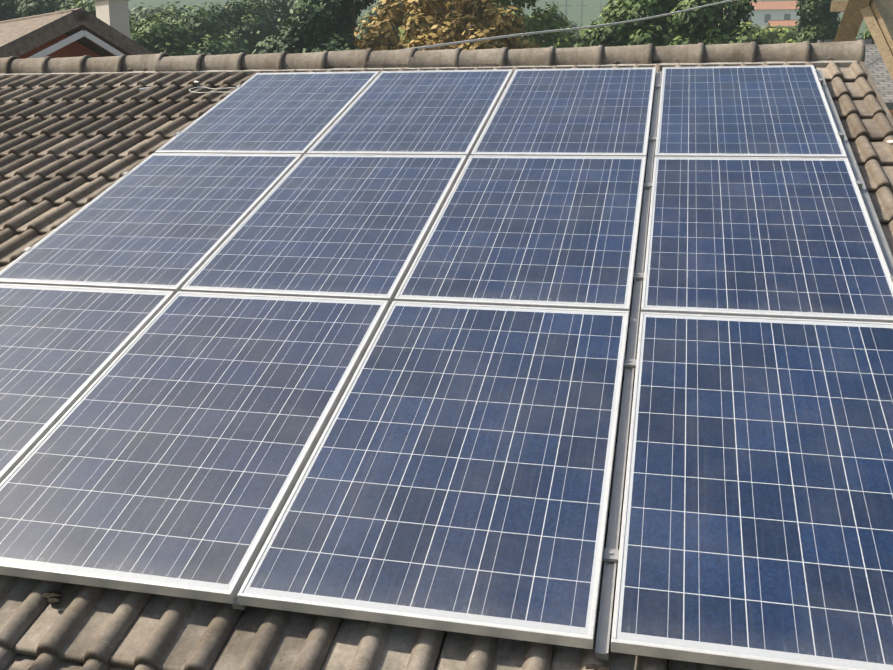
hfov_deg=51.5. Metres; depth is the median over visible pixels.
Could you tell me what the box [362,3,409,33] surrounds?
tree
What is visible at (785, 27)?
bush
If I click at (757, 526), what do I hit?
solar panel
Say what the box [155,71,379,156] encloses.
solar panel
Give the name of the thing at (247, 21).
tree
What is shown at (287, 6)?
tree
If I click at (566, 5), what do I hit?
utility poles
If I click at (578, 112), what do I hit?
solar panel
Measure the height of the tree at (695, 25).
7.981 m
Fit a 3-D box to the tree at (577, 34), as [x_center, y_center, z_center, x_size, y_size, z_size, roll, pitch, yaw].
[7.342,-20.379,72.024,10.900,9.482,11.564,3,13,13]
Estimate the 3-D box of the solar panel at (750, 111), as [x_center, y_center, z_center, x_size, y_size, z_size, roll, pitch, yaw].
[1.811,-1.387,5.668,0.990,0.040,1.650,3,33,13]
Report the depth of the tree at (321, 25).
21.40 m
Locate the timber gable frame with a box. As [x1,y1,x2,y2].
[830,0,892,79]
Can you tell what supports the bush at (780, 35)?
on the terrain
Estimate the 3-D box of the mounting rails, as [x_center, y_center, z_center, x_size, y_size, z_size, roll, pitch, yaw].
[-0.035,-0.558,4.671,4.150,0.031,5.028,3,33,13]
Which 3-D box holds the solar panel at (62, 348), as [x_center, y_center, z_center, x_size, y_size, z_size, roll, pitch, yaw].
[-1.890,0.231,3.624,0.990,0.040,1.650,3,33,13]
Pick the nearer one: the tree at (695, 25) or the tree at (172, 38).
the tree at (695, 25)
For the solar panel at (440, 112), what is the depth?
6.00 m
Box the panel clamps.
[23,78,892,562]
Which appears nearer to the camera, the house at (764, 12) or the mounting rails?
the mounting rails
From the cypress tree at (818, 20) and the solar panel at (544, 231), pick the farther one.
the cypress tree at (818, 20)
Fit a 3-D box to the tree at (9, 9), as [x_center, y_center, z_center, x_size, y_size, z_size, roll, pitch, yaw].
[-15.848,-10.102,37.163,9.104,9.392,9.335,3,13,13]
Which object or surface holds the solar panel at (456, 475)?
on the mounting rails
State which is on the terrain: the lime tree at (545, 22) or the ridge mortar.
the lime tree at (545, 22)
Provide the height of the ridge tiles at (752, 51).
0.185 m
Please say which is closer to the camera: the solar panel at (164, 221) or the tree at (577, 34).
the solar panel at (164, 221)
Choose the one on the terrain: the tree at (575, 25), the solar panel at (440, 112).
the tree at (575, 25)
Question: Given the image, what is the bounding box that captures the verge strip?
[859,62,892,125]
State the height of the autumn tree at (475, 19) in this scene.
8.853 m
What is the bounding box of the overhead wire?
[139,0,735,91]
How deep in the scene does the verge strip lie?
5.90 m
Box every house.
[0,0,153,58]
[727,0,799,29]
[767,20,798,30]
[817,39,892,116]
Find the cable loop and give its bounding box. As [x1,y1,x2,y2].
[189,87,234,92]
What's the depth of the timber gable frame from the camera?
8.56 m
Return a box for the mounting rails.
[232,69,892,659]
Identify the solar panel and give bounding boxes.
[0,153,301,293]
[0,284,174,483]
[0,291,388,603]
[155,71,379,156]
[180,154,466,305]
[237,301,628,648]
[306,69,512,159]
[394,155,645,312]
[471,67,655,157]
[611,312,892,669]
[641,157,892,322]
[655,65,846,157]
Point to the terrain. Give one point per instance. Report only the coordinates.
(591, 11)
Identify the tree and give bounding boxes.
[0,0,90,20]
[71,0,250,55]
[129,2,173,27]
[148,1,192,18]
[153,0,285,53]
[221,0,358,52]
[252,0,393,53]
[353,0,539,50]
[355,0,414,49]
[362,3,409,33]
[389,0,580,49]
[515,8,589,45]
[565,19,579,35]
[573,0,773,46]
[599,0,708,44]
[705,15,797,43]
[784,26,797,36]
[793,0,840,42]
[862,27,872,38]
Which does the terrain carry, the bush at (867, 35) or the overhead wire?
the bush at (867, 35)
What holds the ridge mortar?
on the roof tiles at (72, 146)
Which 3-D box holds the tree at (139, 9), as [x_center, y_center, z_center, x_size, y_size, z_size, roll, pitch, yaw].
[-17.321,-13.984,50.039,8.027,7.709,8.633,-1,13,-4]
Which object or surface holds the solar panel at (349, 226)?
on the mounting rails
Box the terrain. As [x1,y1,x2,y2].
[14,0,869,38]
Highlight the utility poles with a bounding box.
[557,0,605,26]
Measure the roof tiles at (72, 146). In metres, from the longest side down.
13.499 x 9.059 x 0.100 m
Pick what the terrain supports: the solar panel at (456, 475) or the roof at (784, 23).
the roof at (784, 23)
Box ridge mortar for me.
[0,60,856,77]
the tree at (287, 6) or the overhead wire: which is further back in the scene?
the tree at (287, 6)
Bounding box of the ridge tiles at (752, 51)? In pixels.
[0,39,865,73]
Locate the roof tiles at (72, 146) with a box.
[0,58,892,669]
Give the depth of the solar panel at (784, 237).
4.13 m
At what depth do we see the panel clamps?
4.00 m
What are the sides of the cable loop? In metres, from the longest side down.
0.519 x 0.246 x 0.024 m
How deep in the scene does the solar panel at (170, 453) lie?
3.19 m
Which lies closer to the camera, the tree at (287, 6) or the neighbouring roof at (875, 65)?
the neighbouring roof at (875, 65)
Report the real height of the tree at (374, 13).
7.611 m
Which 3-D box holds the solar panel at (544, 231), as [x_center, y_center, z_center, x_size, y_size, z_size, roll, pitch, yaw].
[0.439,-0.553,4.535,0.990,0.040,1.650,3,33,13]
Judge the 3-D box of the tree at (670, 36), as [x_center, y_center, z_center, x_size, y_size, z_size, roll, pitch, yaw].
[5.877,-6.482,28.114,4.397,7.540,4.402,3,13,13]
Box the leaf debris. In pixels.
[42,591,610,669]
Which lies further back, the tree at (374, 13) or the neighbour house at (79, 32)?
the tree at (374, 13)
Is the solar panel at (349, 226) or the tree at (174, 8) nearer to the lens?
the solar panel at (349, 226)

